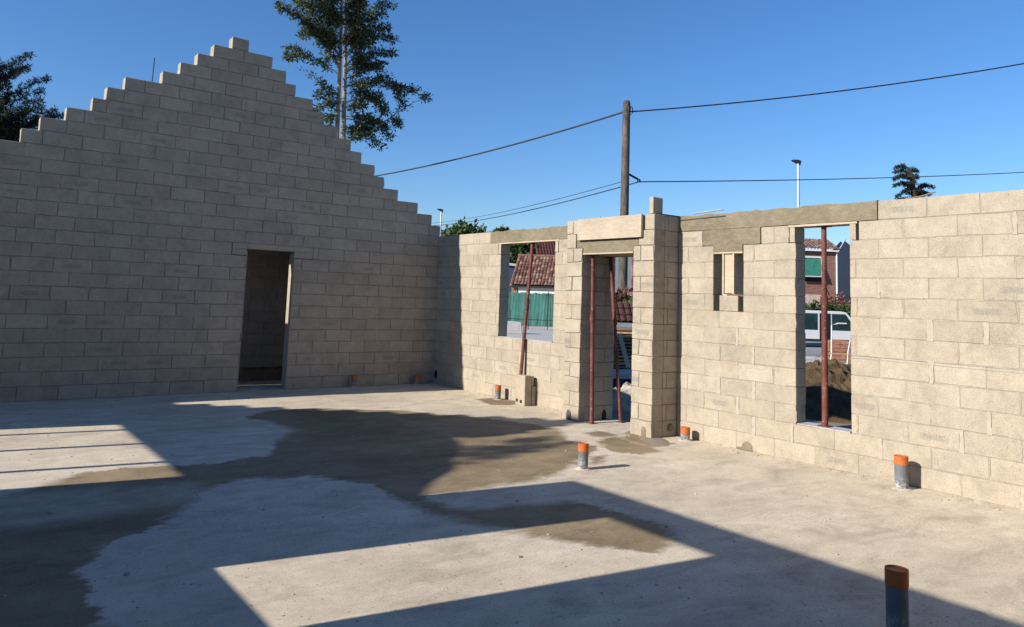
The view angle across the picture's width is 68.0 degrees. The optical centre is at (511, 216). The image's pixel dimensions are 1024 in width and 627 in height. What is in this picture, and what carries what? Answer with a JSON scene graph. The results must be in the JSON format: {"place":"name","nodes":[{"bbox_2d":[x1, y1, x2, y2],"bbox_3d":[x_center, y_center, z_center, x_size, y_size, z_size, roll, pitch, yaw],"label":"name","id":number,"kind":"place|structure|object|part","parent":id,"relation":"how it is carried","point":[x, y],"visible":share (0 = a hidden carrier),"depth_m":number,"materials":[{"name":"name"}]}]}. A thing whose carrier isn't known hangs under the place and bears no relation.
{"place":"outdoors","nodes":[
{"label":"outdoors","id":0,"kind":"place"},
{"bbox_2d":[273,0,432,151],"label":"fir tree","id":1,"kind":"object","parent":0,"point":[355,37],"visible":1,"depth_m":29.34,"materials":[{"name":"green leaf"},{"name":"pale bark"}]},
{"bbox_2d":[0,380,1023,626],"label":"floor","id":2,"kind":"structure","parent":0,"point":[212,536],"depth_m":5.68,"materials":[{"name":"concrete"}]},
{"bbox_2d":[0,37,439,402],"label":"gable wall","id":3,"kind":"structure","parent":2,"relation":"on","point":[138,218],"depth_m":12.18,"materials":[{"name":"grey concrete"}]},
{"bbox_2d":[238,367,281,381],"bbox_3d":[-4.867,2.886,13.907,6.600,0.255,0.130,7,-8,-37],"label":"footing upstand","id":4,"kind":"object","parent":2,"relation":"on","point":[259,373],"visible":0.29,"depth_m":13.99,"materials":[{"name":"brown concrete"}]},
{"bbox_2d":[239,249,308,367],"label":"back room wall","id":5,"kind":"structure","parent":4,"relation":"on","point":[264,313],"depth_m":14.05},
{"bbox_2d":[349,375,356,387],"bbox_3d":[-2.811,2.942,13.502,0.155,0.225,0.159,10,-10,-36],"label":"drain pipe","id":6,"kind":"object","parent":2,"relation":"on","point":[353,380],"visible":0.99,"depth_m":13.46,"materials":[{"name":"grey plastic"}]},
{"bbox_2d":[412,376,420,384],"bbox_3d":[-1.785,3.084,14.253,0.194,0.175,0.207,7,-8,-37],"label":"drain pipe","id":7,"kind":"object","parent":2,"relation":"on","point":[416,380],"visible":0.99,"depth_m":14.20,"materials":[{"name":"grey plastic"}]},
{"bbox_2d":[493,385,501,399],"bbox_3d":[-0.235,2.930,12.615,0.156,0.245,0.161,7,-8,-37],"label":"drain pipe","id":8,"kind":"object","parent":2,"relation":"on","point":[497,392],"visible":0.99,"depth_m":12.57,"materials":[{"name":"grey plastic"}]},
{"bbox_2d":[0,385,1015,622],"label":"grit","id":9,"kind":"object","parent":2,"relation":"on","point":[128,573],"visible":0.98,"depth_m":6.40,"materials":[{"name":"grey gravel"}]},
{"bbox_2d":[515,374,535,405],"bbox_3d":[0.213,2.769,12.099,0.234,0.476,0.244,7,-8,-41],"label":"hollow block","id":10,"kind":"object","parent":2,"relation":"on","point":[525,391],"depth_m":12.03,"materials":[{"name":"concrete"}]},
{"bbox_2d":[513,242,537,402],"bbox_3d":[0.222,1.729,12.432,0.120,2.611,0.120,10,-9,-29],"label":"steel prop","id":11,"kind":"object","parent":2,"relation":"on","point":[527,301],"visible":0.84,"depth_m":12.44,"materials":[{"name":"red paint"}]},
{"bbox_2d":[575,442,590,470],"bbox_3d":[0.714,2.425,7.660,0.161,0.265,0.161,7,-8,-37],"label":"drain pipe","id":12,"kind":"object","parent":2,"relation":"on","point":[583,450],"visible":1,"depth_m":7.62,"materials":[{"name":"grey plastic"}]},
{"bbox_2d":[563,221,614,421],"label":"porch pier","id":13,"kind":"structure","parent":2,"relation":"on","point":[576,396],"depth_m":10.87,"materials":[{"name":"concrete"}]},
{"bbox_2d":[577,214,644,256],"bbox_3d":[1.574,0.292,10.611,0.709,0.502,1.310,7,-8,-37],"label":"door lintel","id":14,"kind":"structure","parent":13,"relation":"on","point":[616,236],"depth_m":10.39,"materials":[{"name":"concrete"}]},
{"bbox_2d":[586,255,598,423],"bbox_3d":[1.135,1.712,10.678,0.134,2.334,0.120,7,-9,-37],"label":"steel prop","id":15,"kind":"object","parent":2,"relation":"on","point":[592,326],"visible":1,"depth_m":10.65,"materials":[{"name":"red paint"}]},
{"bbox_2d":[605,256,626,422],"bbox_3d":[1.487,1.748,10.903,0.120,2.344,0.120,-10,-13,39],"label":"steel prop","id":16,"kind":"object","parent":2,"relation":"on","point":[613,305],"visible":0.99,"depth_m":10.90,"materials":[{"name":"red paint"}]},
{"bbox_2d":[637,435,669,445],"bbox_3d":[1.759,2.773,9.452,0.320,0.007,0.871,2,-6,-4],"label":"mortar spill","id":17,"kind":"object","parent":2,"relation":"on","point":[658,441],"visible":0.79,"depth_m":9.32,"materials":[{"name":"grey concrete"}]},
{"bbox_2d":[630,214,678,437],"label":"porch pier","id":18,"kind":"structure","parent":2,"relation":"on","point":[655,333],"depth_m":9.78,"materials":[{"name":"concrete"}]},
{"bbox_2d":[650,197,662,213],"bbox_3d":[1.882,-0.136,9.918,0.184,0.217,0.078,7,-8,-37],"label":"upright block","id":19,"kind":"object","parent":18,"relation":"on","point":[656,204],"depth_m":9.88,"materials":[{"name":"concrete"}]},
{"bbox_2d":[678,426,691,441],"bbox_3d":[2.156,2.714,9.457,0.182,0.175,0.180,7,-8,-37],"label":"drain pipe","id":20,"kind":"object","parent":2,"relation":"on","point":[685,433],"visible":1,"depth_m":9.40,"materials":[{"name":"orange plastic"}]},
{"bbox_2d":[432,189,1023,510],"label":"long block wall","id":21,"kind":"structure","parent":2,"relation":"on","point":[937,334],"depth_m":8.01,"materials":[{"name":"concrete"}]},
{"bbox_2d":[693,209,723,214],"bbox_3d":[2.547,-0.058,9.873,0.022,0.049,0.453,7,-8,-42],"label":"steel rod","id":22,"kind":"object","parent":21,"relation":"on","point":[708,211],"visible":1,"depth_m":9.86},
{"bbox_2d":[719,295,743,311],"bbox_3d":[2.731,1.077,9.378,0.187,0.194,0.282,7,-8,-37],"label":"half block","id":23,"kind":"object","parent":21,"relation":"on","point":[731,303],"depth_m":9.29,"materials":[{"name":"concrete"}]},
{"bbox_2d":[722,254,743,294],"bbox_3d":[2.739,0.718,9.420,0.190,0.496,0.175,7,-8,-37],"label":"formwork box","id":24,"kind":"object","parent":23,"relation":"on","point":[732,272],"visible":1,"depth_m":9.37,"materials":[{"name":"brown wood"}]},
{"bbox_2d":[816,226,832,426],"bbox_3d":[3.449,1.200,8.392,0.134,2.190,0.120,7,-7,-37],"label":"steel prop","id":25,"kind":"object","parent":21,"relation":"on","point":[824,330],"visible":1,"depth_m":8.37,"materials":[{"name":"red paint"}]},
{"bbox_2d":[905,191,935,198],"bbox_3d":[4.144,-0.212,7.705,0.273,0.075,0.035,-2,-7,31],"label":"twig","id":26,"kind":"object","parent":21,"relation":"on","point":[921,195],"visible":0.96,"depth_m":7.71,"materials":[{"name":"brown wood"}]},
{"bbox_2d":[884,564,908,626],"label":"drain pipe","id":27,"kind":"object","parent":2,"relation":"on","point":[897,592],"visible":1,"depth_m":3.97,"materials":[{"name":"grey plastic"}]},
{"bbox_2d":[891,454,911,490],"bbox_3d":[3.748,2.468,7.305,0.189,0.320,0.184,7,-8,-37],"label":"drain pipe","id":28,"kind":"object","parent":2,"relation":"on","point":[901,463],"visible":1,"depth_m":7.26,"materials":[{"name":"grey plastic"}]},
{"bbox_2d":[0,0,1023,295],"label":"sky","id":29,"kind":"structure","parent":0,"point":[497,73],"materials":[{"name":"blue"}]},
{"bbox_2d":[507,326,552,340],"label":"pavement","id":30,"kind":"structure","parent":0,"point":[539,333],"depth_m":40.36,"materials":[{"name":"grey concrete"}]},
{"bbox_2d":[507,321,521,333],"bbox_3d":[0.051,5.831,39.849,0.994,0.659,0.512,2,-6,0],"label":"concrete barrier","id":31,"kind":"object","parent":30,"relation":"on","point":[513,327],"visible":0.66,"depth_m":39.59,"materials":[{"name":"grey concrete"}]},
{"bbox_2d":[508,292,552,329],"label":"wire barrier","id":32,"kind":"object","parent":30,"relation":"on","point":[510,318],"visible":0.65,"depth_m":45.87,"materials":[{"name":"metal"}]},
{"bbox_2d":[534,242,555,254],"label":"house","id":33,"kind":"structure","parent":0,"point":[545,248],"depth_m":78.09,"materials":[{"name":"tile"}]},
{"bbox_2d":[612,382,631,411],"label":"rubble bank","id":34,"kind":"structure","parent":0,"point":[625,388],"depth_m":13.33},
{"bbox_2d":[522,325,851,428],"bbox_3d":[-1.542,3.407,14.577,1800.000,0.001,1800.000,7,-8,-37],"label":"ground","id":35,"kind":"structure","parent":0,"point":[626,415],"depth_m":12.64,"materials":[{"name":"grey concrete"}]},
{"bbox_2d":[0,51,64,141],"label":"cedar tree","id":36,"kind":"object","parent":35,"relation":"on","point":[11,124],"visible":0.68,"depth_m":18.52,"materials":[{"name":"green plant"}]},
{"bbox_2d":[437,209,442,235],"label":"street lamp","id":37,"kind":"object","parent":35,"relation":"on","point":[441,210],"visible":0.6,"depth_m":61.87,"materials":[{"name":"metal"}]},
{"bbox_2d":[489,224,509,231],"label":"broadleaf tree","id":38,"kind":"object","parent":35,"relation":"on","point":[500,228],"visible":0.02,"depth_m":94.16,"materials":[{"name":"green plant"}]},
{"bbox_2d":[509,244,536,263],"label":"broadleaf tree","id":39,"kind":"object","parent":35,"relation":"on","point":[516,250],"visible":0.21,"depth_m":77.64,"materials":[{"name":"green plant"}]},
{"bbox_2d":[613,369,631,388],"bbox_3d":[2.118,3.386,15.415,1.107,0.480,0.915,3,-6,-5],"label":"covered stack","id":40,"kind":"object","parent":35,"relation":"on","point":[625,375],"visible":0.1,"depth_m":15.03,"materials":[{"name":"blue plastic"}]},
{"bbox_2d":[617,333,630,368],"bbox_3d":[2.389,2.876,16.200,0.110,0.742,0.462,5,-7,-26],"label":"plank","id":41,"kind":"object","parent":40,"relation":"on","point":[624,352],"visible":1,"depth_m":16.16,"materials":[{"name":"blue wood"}]},
{"bbox_2d":[613,327,632,369],"bbox_3d":[2.405,3.180,17.251,1.212,1.301,0.840,2,-6,0],"label":"timber stack","id":42,"kind":"object","parent":35,"relation":"on","point":[626,332],"visible":0.09,"depth_m":16.94,"materials":[{"name":"brown wood"}]},
{"bbox_2d":[615,292,632,322],"bbox_3d":[2.997,3.098,20.398,1.330,2.184,1.352,2,-6,0],"label":"bank shrub","id":43,"kind":"object","parent":35,"relation":"on","point":[628,300],"visible":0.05,"depth_m":20.32,"materials":[{"name":"green plant"}]},
{"bbox_2d":[615,282,632,305],"bbox_3d":[2.988,3.020,20.913,1.530,2.482,1.480,2,-6,0],"label":"red creeper","id":44,"kind":"object","parent":35,"relation":"on","point":[621,291],"visible":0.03,"depth_m":20.91,"materials":[{"name":"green plant"}]},
{"bbox_2d":[615,302,633,326],"bbox_3d":[2.856,3.118,19.311,1.600,1.893,0.970,2,-6,0],"label":"tiled lean to","id":45,"kind":"object","parent":35,"relation":"on","point":[625,310],"visible":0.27,"depth_m":19.23,"materials":[{"name":"red tile"}]},
{"bbox_2d":[618,100,640,291],"bbox_3d":[3.651,0.434,23.570,0.691,8.190,0.310,3,-6,-4],"label":"utility pole","id":46,"kind":"object","parent":35,"relation":"on","point":[624,210],"visible":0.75,"depth_m":23.65,"materials":[{"name":"wood"}]},
{"bbox_2d":[375,111,622,175],"bbox_3d":[-5.543,-2.236,33.974,0.058,0.748,27.138,8,-8,-42],"label":"overhead wire","id":47,"kind":"object","parent":46,"relation":"attached to","point":[507,145],"visible":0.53,"depth_m":27.87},
{"bbox_2d":[437,182,620,222],"bbox_3d":[-3.415,-0.247,47.201,0.022,2.573,47.710,4,-6,-17],"label":"overhead wire","id":48,"kind":"object","parent":46,"relation":"attached to","point":[539,203],"visible":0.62,"depth_m":31.74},
{"bbox_2d":[433,182,638,225],"bbox_3d":[-2.497,-0.162,41.950,0.034,1.617,38.377,4,-6,-20],"label":"overhead wire","id":49,"kind":"object","parent":46,"relation":"attached to","point":[544,206],"visible":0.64,"depth_m":30.68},
{"bbox_2d":[630,63,1023,111],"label":"overhead wire","id":50,"kind":"object","parent":46,"relation":"attached to","point":[827,92],"visible":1,"depth_m":24.70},
{"bbox_2d":[641,172,1023,181],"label":"overhead wire","id":51,"kind":"object","parent":46,"relation":"attached to","point":[822,179],"visible":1,"depth_m":27.90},
{"bbox_2d":[805,358,851,423],"bbox_3d":[6.943,3.454,15.963,5.200,0.907,7.200,0,-6,18],"label":"spoil heap","id":52,"kind":"object","parent":35,"relation":"on","point":[839,392],"visible":0.09,"depth_m":13.76,"materials":[{"name":"brown soil"}]},
{"bbox_2d":[891,163,936,199],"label":"conifer","id":53,"kind":"object","parent":35,"relation":"on","point":[911,183],"visible":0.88,"depth_m":59.88,"materials":[{"name":"green plant"}]},
{"bbox_2d":[538,326,850,356],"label":"road","id":54,"kind":"structure","parent":0,"point":[813,347],"depth_m":36.78,"materials":[{"name":"grey asphalt"}]},
{"bbox_2d":[441,216,486,235],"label":"broadleaf tree","id":55,"kind":"object","parent":54,"relation":"on","point":[461,229],"visible":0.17,"depth_m":83.66,"materials":[{"name":"green plant"}]},
{"bbox_2d":[509,263,515,291],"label":"blue shed","id":56,"kind":"structure","parent":54,"relation":"on","point":[511,267],"depth_m":66.20,"materials":[{"name":"metal"}]},
{"bbox_2d":[508,292,553,326],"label":"screen fence","id":57,"kind":"object","parent":54,"relation":"on","point":[539,303],"visible":0.21,"depth_m":51.95,"materials":[{"name":"green fabric"}]},
{"bbox_2d":[510,254,633,299],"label":"cottage","id":58,"kind":"structure","parent":54,"relation":"on","point":[543,275],"depth_m":61.55,"materials":[{"name":"brown plaster"},{"name":"clay tile"},{"name":"dark metal"}]},
{"bbox_2d":[614,257,630,295],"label":"grey house","id":59,"kind":"structure","parent":54,"relation":"on","point":[617,269],"depth_m":48.19,"materials":[{"name":"white paint"}]},
{"bbox_2d":[727,238,850,311],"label":"brick house","id":60,"kind":"structure","parent":54,"relation":"on","point":[838,268],"depth_m":58.32,"materials":[{"name":"red brick"},{"name":"clay roof tile"},{"name":"green and white paint"}]},
{"bbox_2d":[791,160,800,207],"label":"street lamp","id":61,"kind":"object","parent":54,"relation":"on","point":[798,162],"visible":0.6,"depth_m":41.83,"materials":[{"name":"metal"}]},
{"bbox_2d":[805,294,821,305],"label":"garden wall","id":62,"kind":"structure","parent":54,"relation":"on","point":[809,297],"depth_m":50.02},
{"bbox_2d":[805,299,839,310],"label":"hedge","id":63,"kind":"object","parent":54,"relation":"on","point":[812,306],"visible":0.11,"depth_m":43.57,"materials":[{"name":"green plant"}]},
{"bbox_2d":[805,310,850,341],"bbox_3d":[15.289,5.586,37.733,4.519,1.774,1.860,2,-6,-4],"label":"white van","id":64,"kind":"object","parent":54,"relation":"on","point":[813,326],"visible":0.19,"depth_m":36.88,"materials":[{"name":"paint"}]},
{"bbox_3d":[14.495,5.098,36.844,0.680,0.789,0.010,2,-6,-4],"label":"window","id":65,"kind":"part","parent":64,"relation":"part of","materials":[{"name":"teal glass"}]},
{"bbox_3d":[15.199,5.377,36.863,0.550,1.309,0.011,2,-6,-4],"label":"open doorway","id":66,"kind":"part","parent":64,"relation":"part of","materials":[{"name":"black metal"}]},
{"bbox_3d":[16.180,5.170,36.955,1.260,0.789,0.010,2,-6,-4],"label":"window","id":67,"kind":"part","parent":64,"relation":"part of","materials":[{"name":"teal glass"}]},
{"bbox_2d":[817,292,850,308],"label":"red shrub","id":68,"kind":"object","parent":54,"relation":"on","point":[838,301],"visible":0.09,"depth_m":46.84,"materials":[{"name":"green plant"}]},
{"bbox_2d":[834,300,850,316],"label":"green shrub","id":69,"kind":"object","parent":54,"relation":"on","point":[847,309],"visible":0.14,"depth_m":40.92,"materials":[{"name":"green plant"}]},
{"label":"concrete yard","id":70,"kind":"structure","parent":0,"visible":0},
{"bbox_2d":[806,356,820,362],"bbox_3d":[9.318,4.626,24.094,0.846,0.367,0.618,2,-6,0],"label":"slab stack","id":71,"kind":"object","parent":70,"relation":"on","point":[809,358],"visible":0.11,"depth_m":23.81,"materials":[{"name":"white concrete"}]},
{"bbox_2d":[828,340,851,362],"bbox_3d":[11.586,4.818,27.110,0.900,0.792,0.616,2,-6,0],"label":"brick pallet","id":72,"kind":"object","parent":70,"relation":"on","point":[839,346],"visible":0.69,"depth_m":26.82,"materials":[{"name":"brick"}]},
{"bbox_2d":[829,323,850,363],"bbox_3d":[10.934,4.282,25.348,0.761,1.447,0.044,2,-6,0],"label":"metal trestle","id":73,"kind":"object","parent":70,"relation":"on","point":[831,353],"visible":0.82,"depth_m":25.32,"materials":[{"name":"white paint"}]}
]}

